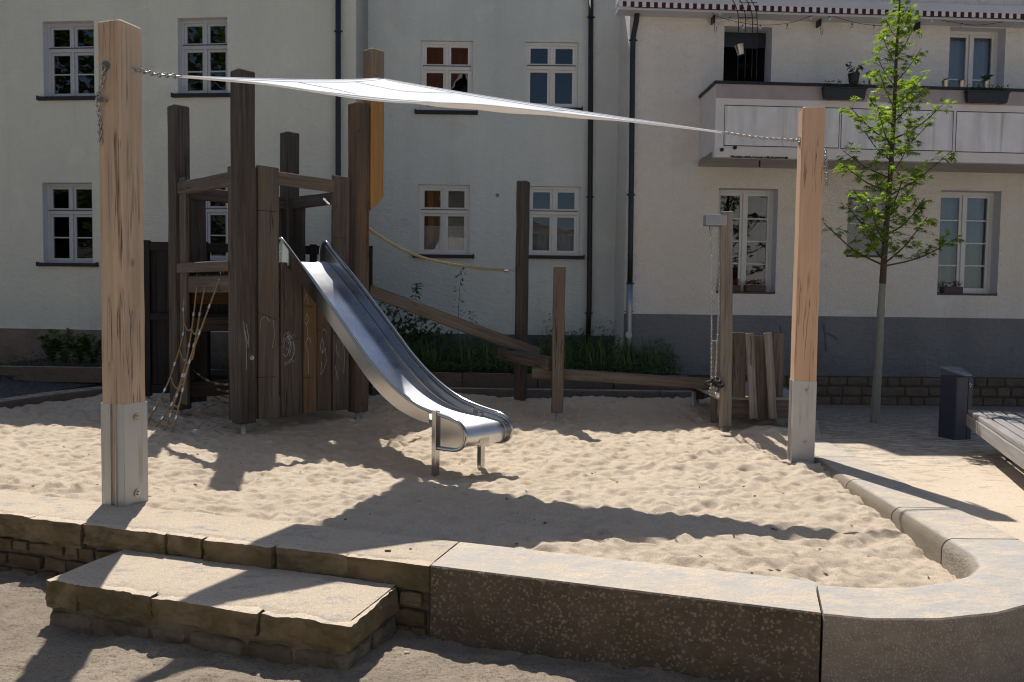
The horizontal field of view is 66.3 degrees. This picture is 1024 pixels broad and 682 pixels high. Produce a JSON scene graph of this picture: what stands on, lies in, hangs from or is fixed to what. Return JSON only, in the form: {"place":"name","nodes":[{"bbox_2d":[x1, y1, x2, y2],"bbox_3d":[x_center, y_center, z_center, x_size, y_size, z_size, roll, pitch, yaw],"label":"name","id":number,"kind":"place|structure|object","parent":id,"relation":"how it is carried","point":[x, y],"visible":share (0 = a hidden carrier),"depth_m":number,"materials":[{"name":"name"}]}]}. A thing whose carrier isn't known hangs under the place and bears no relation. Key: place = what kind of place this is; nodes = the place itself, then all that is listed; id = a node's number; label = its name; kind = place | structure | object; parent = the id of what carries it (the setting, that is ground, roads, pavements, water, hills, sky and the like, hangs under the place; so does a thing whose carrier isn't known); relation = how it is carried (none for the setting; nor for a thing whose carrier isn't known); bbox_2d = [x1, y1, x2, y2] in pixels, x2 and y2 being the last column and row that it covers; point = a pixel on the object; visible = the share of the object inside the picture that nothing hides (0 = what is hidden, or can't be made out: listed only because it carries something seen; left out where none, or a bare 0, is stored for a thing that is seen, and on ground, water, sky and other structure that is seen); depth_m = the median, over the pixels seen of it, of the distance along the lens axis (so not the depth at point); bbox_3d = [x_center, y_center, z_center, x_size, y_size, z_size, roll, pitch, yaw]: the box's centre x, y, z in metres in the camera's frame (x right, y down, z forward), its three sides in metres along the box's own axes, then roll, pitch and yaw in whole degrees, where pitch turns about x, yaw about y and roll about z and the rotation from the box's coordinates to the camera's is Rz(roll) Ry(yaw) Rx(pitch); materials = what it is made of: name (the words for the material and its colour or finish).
{"place":"outdoors","nodes":[
{"label":"outdoors","id":0,"kind":"place"},
{"bbox_2d":[0,375,101,398],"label":"path","id":1,"kind":"structure","parent":0,"point":[9,387],"depth_m":11.33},
{"bbox_2d":[0,366,101,382],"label":"bed edging","id":2,"kind":"object","parent":1,"relation":"on","point":[63,374],"visible":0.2,"depth_m":11.66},
{"bbox_2d":[0,359,101,366],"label":"planting bed","id":3,"kind":"object","parent":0,"point":[58,362],"visible":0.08,"depth_m":12.50,"materials":[{"name":"soil"}]},
{"bbox_2d":[36,335,63,362],"bbox_3d":[-7.010,0.122,11.968,0.489,0.438,0.279,1,3,0],"label":"fern","id":4,"kind":"object","parent":3,"relation":"on","point":[50,348],"visible":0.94,"depth_m":11.93,"materials":[{"name":"green plant"}]},
{"bbox_2d":[45,328,78,363],"bbox_3d":[-6.854,0.076,11.954,0.570,0.570,0.294,1,3,0],"label":"fern","id":5,"kind":"object","parent":3,"relation":"on","point":[64,354],"visible":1,"depth_m":11.91,"materials":[{"name":"green plant"}]},
{"bbox_2d":[64,332,98,364],"bbox_3d":[-6.604,0.113,11.986,0.526,0.494,0.265,1,3,12],"label":"fern","id":6,"kind":"object","parent":3,"relation":"on","point":[79,351],"visible":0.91,"depth_m":11.95,"materials":[{"name":"green plant"}]},
{"bbox_2d":[77,335,101,364],"bbox_3d":[-6.400,0.137,11.962,0.522,0.474,0.278,1,3,0],"label":"fern","id":7,"kind":"object","parent":3,"relation":"on","point":[85,342],"visible":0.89,"depth_m":11.94,"materials":[{"name":"green plant"}]},
{"bbox_2d":[0,351,212,366],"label":"ground cover","id":8,"kind":"object","parent":3,"relation":"on","point":[28,360],"visible":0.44,"depth_m":12.26,"materials":[{"name":"green plant"}]},
{"bbox_2d":[0,0,367,391],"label":"house","id":9,"kind":"structure","parent":0,"point":[50,260],"depth_m":13.26,"materials":[{"name":"paint"}]},
{"bbox_2d":[36,23,98,100],"bbox_3d":[-7.457,-4.757,13.605,1.116,1.330,0.830,1,3,5],"label":"window","id":10,"kind":"structure","parent":9,"relation":"in","point":[71,71],"depth_m":13.42,"materials":[{"name":"grey paint"}]},
{"bbox_2d":[36,184,98,266],"bbox_3d":[-7.558,-2.010,13.752,1.101,1.436,0.830,1,3,5],"label":"window","id":11,"kind":"structure","parent":9,"relation":"in","point":[70,219],"depth_m":13.58,"materials":[{"name":"glass"}]},
{"bbox_2d":[171,20,229,97],"bbox_3d":[-5.107,-4.731,13.382,1.059,1.315,0.830,1,3,5],"label":"window","id":12,"kind":"structure","parent":9,"relation":"in","point":[204,42],"depth_m":13.19,"materials":[{"name":"grey paint"}]},
{"bbox_2d":[206,187,227,260],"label":"window","id":13,"kind":"structure","parent":9,"relation":"in","point":[216,212],"depth_m":13.89,"materials":[{"name":"glass"}]},
{"bbox_2d":[0,570,729,681],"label":"yard ground","id":14,"kind":"structure","parent":0,"point":[36,645],"depth_m":4.03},
{"bbox_2d":[430,420,1023,681],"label":"sandpit border","id":15,"kind":"object","parent":14,"relation":"on","point":[967,625],"visible":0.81,"depth_m":4.06,"materials":[{"name":"grey concrete"}]},
{"bbox_2d":[224,366,679,387],"bbox_3d":[-0.958,0.601,12.888,7.300,0.260,1.820,1,3,0],"label":"planting bed","id":16,"kind":"object","parent":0,"point":[477,371],"visible":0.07,"depth_m":12.68,"materials":[{"name":"soil"}]},
{"bbox_2d":[211,369,688,389],"bbox_3d":[-0.959,0.630,11.943,7.288,0.300,0.070,1,3,0],"label":"planter edge","id":17,"kind":"object","parent":16,"relation":"on","point":[482,380],"visible":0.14,"depth_m":11.91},
{"bbox_2d":[216,313,684,374],"bbox_3d":[-0.936,0.006,12.738,7.223,0.936,1.852,1,3,0],"label":"ground cover","id":18,"kind":"object","parent":16,"relation":"on","point":[484,363],"visible":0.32,"depth_m":12.37,"materials":[{"name":"green plant"}]},
{"bbox_2d":[377,302,455,351],"bbox_3d":[-1.532,-0.245,12.204,1.322,0.877,0.501,1,3,0],"label":"shrub","id":19,"kind":"object","parent":18,"relation":"on","point":[415,333],"visible":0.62,"depth_m":12.18,"materials":[{"name":"green plant"}]},
{"bbox_2d":[409,283,423,326],"bbox_3d":[-1.492,-0.404,12.297,0.266,1.028,0.215,1,3,0],"label":"tall weed","id":20,"kind":"object","parent":18,"relation":"on","point":[416,287],"visible":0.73,"depth_m":12.29,"materials":[{"name":"green plant"}]},
{"bbox_2d":[451,268,466,347],"bbox_3d":[-0.821,-0.537,12.292,0.260,1.295,0.188,0,3,-9],"label":"tall weed","id":21,"kind":"object","parent":18,"relation":"on","point":[459,297],"visible":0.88,"depth_m":12.28,"materials":[{"name":"green plant"}]},
{"bbox_2d":[468,311,479,347],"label":"tall weed","id":22,"kind":"object","parent":18,"relation":"on","point":[472,319],"visible":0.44,"depth_m":12.31,"materials":[{"name":"green plant"}]},
{"bbox_2d":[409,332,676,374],"bbox_3d":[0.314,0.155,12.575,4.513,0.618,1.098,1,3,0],"label":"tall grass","id":23,"kind":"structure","parent":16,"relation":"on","point":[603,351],"depth_m":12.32,"materials":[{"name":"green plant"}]},
{"bbox_2d":[0,393,957,587],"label":"sand","id":24,"kind":"structure","parent":0,"point":[653,503],"depth_m":6.79,"materials":[{"name":"beige sand"}]},
{"bbox_2d":[97,19,147,506],"bbox_3d":[-2.747,-0.294,5.525,0.236,3.811,0.253,2,3,19],"label":"sail post","id":25,"kind":"object","parent":24,"relation":"on","point":[124,445],"visible":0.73,"depth_m":5.46,"materials":[{"name":"brown wood"}]},
{"bbox_2d":[95,64,180,144],"bbox_3d":[-2.618,-1.657,5.557,0.132,0.598,0.610,3,4,40],"label":"tension chain","id":26,"kind":"object","parent":25,"relation":"attached to","point":[101,88],"visible":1,"depth_m":5.39,"materials":[{"name":"metal"}]},
{"bbox_2d":[179,75,724,132],"bbox_3d":[-0.813,-2.545,6.968,4.360,1.117,3.811,3,3,32],"label":"shade sail","id":27,"kind":"object","parent":26,"relation":"attached to","point":[381,90],"visible":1,"depth_m":7.65,"materials":[{"name":"white fabric"}]},
{"bbox_2d":[144,240,372,397],"bbox_3d":[-3.546,-0.194,11.073,3.108,2.363,0.104,0,3,-10],"label":"timber fence","id":28,"kind":"object","parent":24,"relation":"on","point":[156,299],"visible":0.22,"depth_m":10.84,"materials":[{"name":"wood"}]},
{"bbox_2d":[167,48,383,433],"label":"play tower","id":29,"kind":"structure","parent":24,"relation":"on","point":[286,344],"depth_m":9.45,"materials":[{"name":"wood"}]},
{"bbox_2d":[147,271,223,431],"bbox_3d":[-3.929,0.113,9.191,0.940,1.903,0.712,4,4,43],"label":"climbing net","id":30,"kind":"object","parent":29,"relation":"hanging from","point":[181,382],"visible":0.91,"depth_m":9.16,"materials":[{"name":"beige fabric"}]},
{"bbox_2d":[192,370,228,403],"bbox_3d":[-3.862,0.610,10.222,0.685,0.522,0.470,1,3,0],"label":"hammock net","id":31,"kind":"object","parent":29,"relation":"hanging from","point":[216,383],"visible":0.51,"depth_m":10.10,"materials":[{"name":"beige fabric"}]},
{"bbox_2d":[369,228,515,271],"bbox_3d":[-0.882,-1.188,10.348,2.083,0.508,0.077,-1,3,-26],"label":"handrail rope","id":32,"kind":"object","parent":29,"relation":"attached to","point":[430,259],"visible":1,"depth_m":10.31,"materials":[{"name":"fabric"}]},
{"bbox_2d":[279,237,513,476],"bbox_3d":[-1.389,0.230,8.328,3.288,2.755,0.652,3,4,43],"label":"slide","id":33,"kind":"object","parent":24,"relation":"on","point":[399,375],"visible":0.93,"depth_m":8.29,"materials":[{"name":"silver metal"}]},
{"bbox_2d":[514,180,529,400],"bbox_3d":[0.134,-0.503,10.969,0.159,3.430,0.156,2,3,20],"label":"timber post","id":34,"kind":"object","parent":24,"relation":"on","point":[522,264],"visible":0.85,"depth_m":10.89,"materials":[{"name":"wood"}]},
{"bbox_2d":[551,266,565,419],"bbox_3d":[0.577,0.206,9.843,0.153,2.282,0.152,1,3,6],"label":"timber post","id":35,"kind":"object","parent":24,"relation":"on","point":[559,280],"visible":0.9,"depth_m":9.76,"materials":[{"name":"wood"}]},
{"bbox_2d":[497,348,551,370],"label":"balance beam","id":36,"kind":"structure","parent":35,"relation":"attached to","point":[529,359],"depth_m":10.30,"materials":[{"name":"brown wood"}]},
{"bbox_2d":[369,285,540,353],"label":"balance beam","id":37,"kind":"structure","parent":36,"relation":"on","point":[434,314],"depth_m":10.30,"materials":[{"name":"brown wood"}]},
{"bbox_2d":[691,388,703,403],"bbox_3d":[2.613,0.960,11.062,0.157,0.585,0.158,1,3,0],"label":"timber post","id":38,"kind":"object","parent":24,"relation":"on","point":[699,394],"visible":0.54,"depth_m":10.98,"materials":[{"name":"wood"}]},
{"bbox_2d":[691,211,788,430],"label":"play platform","id":39,"kind":"structure","parent":24,"relation":"on","point":[761,393],"depth_m":9.09,"materials":[{"name":"brown wood"}]},
{"bbox_2d":[531,367,709,389],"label":"balance beam","id":40,"kind":"structure","parent":39,"relation":"on","point":[630,378],"depth_m":9.94,"materials":[{"name":"brown wood"}]},
{"bbox_2d":[703,214,726,395],"bbox_3d":[2.332,-0.408,9.051,0.253,2.088,0.216,1,3,0],"label":"chain bracket","id":41,"kind":"object","parent":39,"relation":"attached to","point":[714,220],"visible":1,"depth_m":9.03,"materials":[{"name":"metal"}]},
{"bbox_2d":[787,106,825,463],"bbox_3d":[2.883,-0.308,7.633,0.280,3.856,0.236,1,3,8],"label":"sail post","id":42,"kind":"object","parent":24,"relation":"on","point":[805,304],"visible":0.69,"depth_m":7.55,"materials":[{"name":"brown wood"}]},
{"bbox_2d":[724,131,828,185],"bbox_3d":[2.532,-1.751,7.543,1.080,0.485,0.071,0,3,-6],"label":"tension chain","id":43,"kind":"object","parent":42,"relation":"attached to","point":[767,138],"visible":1,"depth_m":7.54,"materials":[{"name":"metal"}]},
{"bbox_2d":[816,404,1023,540],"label":"pavement","id":44,"kind":"structure","parent":0,"point":[978,477],"depth_m":7.78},
{"bbox_2d":[0,386,710,408],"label":"kerb","id":45,"kind":"structure","parent":44,"relation":"on","point":[37,398],"depth_m":11.65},
{"bbox_2d":[368,0,623,366],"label":"house","id":46,"kind":"structure","parent":44,"relation":"on","point":[452,177],"depth_m":13.57,"materials":[{"name":"white paint"}]},
{"bbox_2d":[412,185,473,258],"bbox_3d":[-1.181,-2.096,13.927,1.067,1.276,0.770,1,3,0],"label":"window","id":47,"kind":"structure","parent":46,"relation":"in","point":[444,210],"depth_m":13.69,"materials":[{"name":"white paint"}]},
{"bbox_2d":[415,41,477,114],"bbox_3d":[-1.122,-4.550,13.802,1.082,1.261,0.770,1,3,0],"label":"window","id":48,"kind":"structure","parent":46,"relation":"in","point":[444,65],"depth_m":13.54,"materials":[{"name":"white paint"}]},
{"bbox_2d":[524,43,582,110],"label":"window","id":49,"kind":"structure","parent":46,"relation":"in","point":[551,69],"depth_m":13.56,"materials":[{"name":"white paint"}]},
{"bbox_2d":[529,187,584,258],"bbox_3d":[0.722,-2.073,13.927,1.091,1.261,0.770,1,3,0],"label":"window","id":50,"kind":"structure","parent":46,"relation":"in","point":[554,211],"depth_m":13.69,"materials":[{"name":"white paint"}]},
{"bbox_2d":[613,0,1023,405],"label":"house","id":51,"kind":"structure","parent":44,"relation":"on","point":[679,62],"depth_m":12.82,"materials":[{"name":"paint"}]},
{"bbox_2d":[711,9,716,30],"bbox_3d":[3.231,-5.132,12.543,0.063,0.439,0.150,1,3,-3],"label":"wall hook","id":52,"kind":"object","parent":51,"relation":"attached to","point":[713,20],"depth_m":12.48,"materials":[{"name":"metal"}]},
{"bbox_2d":[719,278,740,291],"bbox_3d":[3.605,-0.935,12.947,0.389,0.234,0.206,1,3,0],"label":"flower box","id":53,"kind":"object","parent":51,"relation":"on","point":[736,288],"visible":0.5,"depth_m":12.89,"materials":[{"name":"brown plastic"}]},
{"bbox_2d":[723,32,765,81],"bbox_3d":[3.767,-4.120,13.437,0.844,2.000,0.956,1,3,0],"label":"open doorway","id":54,"kind":"structure","parent":51,"relation":"in","point":[731,62],"depth_m":13.47,"materials":[{"name":"plastic"}]},
{"bbox_2d":[732,0,757,80],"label":"iron trellis","id":55,"kind":"object","parent":51,"relation":"on","point":[745,17],"visible":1,"depth_m":11.85,"materials":[{"name":"black metal"}]},
{"bbox_2d":[734,36,743,55],"bbox_3d":[3.420,-4.447,11.792,0.150,0.312,0.138,1,3,0],"label":"metal bucket","id":56,"kind":"object","parent":55,"relation":"hanging from","point":[739,48],"visible":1,"depth_m":11.76,"materials":[{"name":"metal"}]},
{"bbox_2d":[716,190,774,293],"bbox_3d":[3.827,-1.658,13.241,1.002,1.723,0.850,1,3,-3],"label":"window","id":57,"kind":"structure","parent":51,"relation":"in","point":[752,210],"depth_m":13.35,"materials":[{"name":"glass"}]},
{"bbox_2d":[744,278,765,291],"bbox_3d":[4.021,-0.925,12.967,0.370,0.223,0.215,1,3,0],"label":"flower box","id":58,"kind":"object","parent":51,"relation":"on","point":[759,287],"visible":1,"depth_m":12.91,"materials":[{"name":"brown plastic"}]},
{"bbox_2d":[816,18,822,33],"bbox_3d":[4.954,-5.110,12.624,0.063,0.414,0.150,1,3,-3],"label":"wall hook","id":59,"kind":"object","parent":51,"relation":"attached to","point":[818,22],"depth_m":12.58,"materials":[{"name":"metal"}]},
{"bbox_2d":[821,79,867,100],"bbox_3d":[5.015,-3.792,11.841,0.679,0.313,0.124,1,3,-3],"label":"flower box","id":60,"kind":"object","parent":51,"relation":"attached to","point":[836,92],"visible":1,"depth_m":11.81,"materials":[{"name":"plastic"}]},
{"bbox_2d":[847,72,859,83],"bbox_3d":[5.218,-3.990,11.977,0.180,0.174,0.180,1,3,0],"label":"plant pot","id":61,"kind":"object","parent":51,"relation":"on","point":[854,76],"visible":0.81,"depth_m":11.92,"materials":[{"name":"plastic"}]},
{"bbox_2d":[845,62,863,72],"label":"potted plant","id":62,"kind":"object","parent":61,"relation":"in","point":[859,68],"visible":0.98,"depth_m":11.96,"materials":[{"name":"green plant"}]},
{"bbox_2d":[710,9,1016,29],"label":"string lights","id":63,"kind":"object","parent":51,"relation":"attached to","point":[829,19],"visible":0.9,"depth_m":12.45,"materials":[{"name":"plastic"}]},
{"bbox_2d":[846,191,881,256],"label":"window","id":64,"kind":"structure","parent":51,"relation":"in","point":[853,231],"depth_m":13.71,"materials":[{"name":"grey glass"}]},
{"bbox_2d":[868,77,874,84],"bbox_3d":[5.495,-3.962,11.992,0.110,0.124,0.110,1,3,0],"label":"silver pot","id":65,"kind":"object","parent":51,"relation":"on","point":[870,81],"visible":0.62,"depth_m":11.96,"materials":[{"name":"metal"}]},
{"bbox_2d":[914,22,921,37],"bbox_3d":[6.576,-5.092,12.700,0.063,0.430,0.150,1,3,-3],"label":"wall hook","id":66,"kind":"object","parent":51,"relation":"attached to","point":[917,25],"depth_m":12.65,"materials":[{"name":"metal"}]},
{"bbox_2d":[941,80,948,86],"bbox_3d":[6.655,-3.942,12.046,0.110,0.109,0.110,1,3,0],"label":"silver pot","id":67,"kind":"object","parent":51,"relation":"on","point":[945,83],"visible":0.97,"depth_m":12.01,"materials":[{"name":"metal"}]},
{"bbox_2d":[940,281,962,292],"bbox_3d":[7.370,-0.907,13.113,0.358,0.215,0.212,1,3,0],"label":"flower box","id":68,"kind":"object","parent":51,"relation":"on","point":[944,288],"visible":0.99,"depth_m":13.06,"materials":[{"name":"brown plastic"}]},
{"bbox_2d":[957,80,964,86],"bbox_3d":[6.908,-3.939,12.058,0.110,0.109,0.110,1,3,0],"label":"silver pot","id":69,"kind":"object","parent":51,"relation":"on","point":[961,83],"visible":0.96,"depth_m":12.02,"materials":[{"name":"metal"}]},
{"bbox_2d":[937,192,996,295],"bbox_3d":[7.574,-1.630,13.157,1.026,1.728,0.332,1,3,-3],"label":"window","id":70,"kind":"structure","parent":51,"relation":"in","point":[968,214],"depth_m":13.28,"materials":[{"name":"grey glass"}]},
{"bbox_2d":[948,31,997,87],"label":"window","id":71,"kind":"structure","parent":51,"relation":"in","point":[972,55],"depth_m":13.13,"materials":[{"name":"white paint"}]},
{"bbox_2d":[982,81,989,87],"bbox_3d":[7.293,-3.935,12.076,0.110,0.109,0.110,1,3,0],"label":"silver pot","id":72,"kind":"object","parent":51,"relation":"on","point":[985,83],"visible":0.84,"depth_m":12.04,"materials":[{"name":"metal"}]},
{"bbox_2d":[979,74,992,81],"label":"potted herb","id":73,"kind":"object","parent":72,"relation":"in","point":[985,78],"visible":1,"depth_m":12.06,"materials":[{"name":"green plant"}]},
{"bbox_2d":[964,84,1010,104],"bbox_3d":[7.236,-3.766,11.944,0.679,0.301,0.122,1,3,-3],"label":"flower box","id":74,"kind":"object","parent":51,"relation":"attached to","point":[990,96],"visible":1,"depth_m":11.92,"materials":[{"name":"plastic"}]},
{"bbox_2d":[821,0,964,422],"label":"young tree","id":75,"kind":"object","parent":44,"relation":"on","point":[886,186],"visible":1,"depth_m":9.81,"materials":[{"name":"green plant"}]},
{"bbox_2d":[938,366,972,439],"bbox_3d":[5.043,0.710,8.901,0.254,0.832,0.247,0,3,-18],"label":"litter bin","id":76,"kind":"object","parent":44,"relation":"on","point":[956,396],"visible":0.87,"depth_m":8.82,"materials":[{"name":"grey metal"}]},
{"bbox_2d":[966,409,1023,468],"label":"bench","id":77,"kind":"object","parent":44,"relation":"on","point":[1002,433],"visible":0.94,"depth_m":7.19,"materials":[{"name":"grey wood"}]},
{"label":"ground","id":78,"kind":"structure","parent":0,"visible":0},
{"bbox_2d":[45,550,399,671],"bbox_3d":[-1.651,1.608,4.443,1.962,0.492,0.615,2,3,17],"label":"stone step","id":79,"kind":"object","parent":78,"relation":"on","point":[341,624],"visible":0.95,"depth_m":4.25,"materials":[{"name":"stone"}]},
{"bbox_2d":[0,491,457,635],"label":"sandstone wall","id":80,"kind":"structure","parent":78,"relation":"on","point":[48,536],"depth_m":4.94,"materials":[{"name":"beige stone"}]}
]}

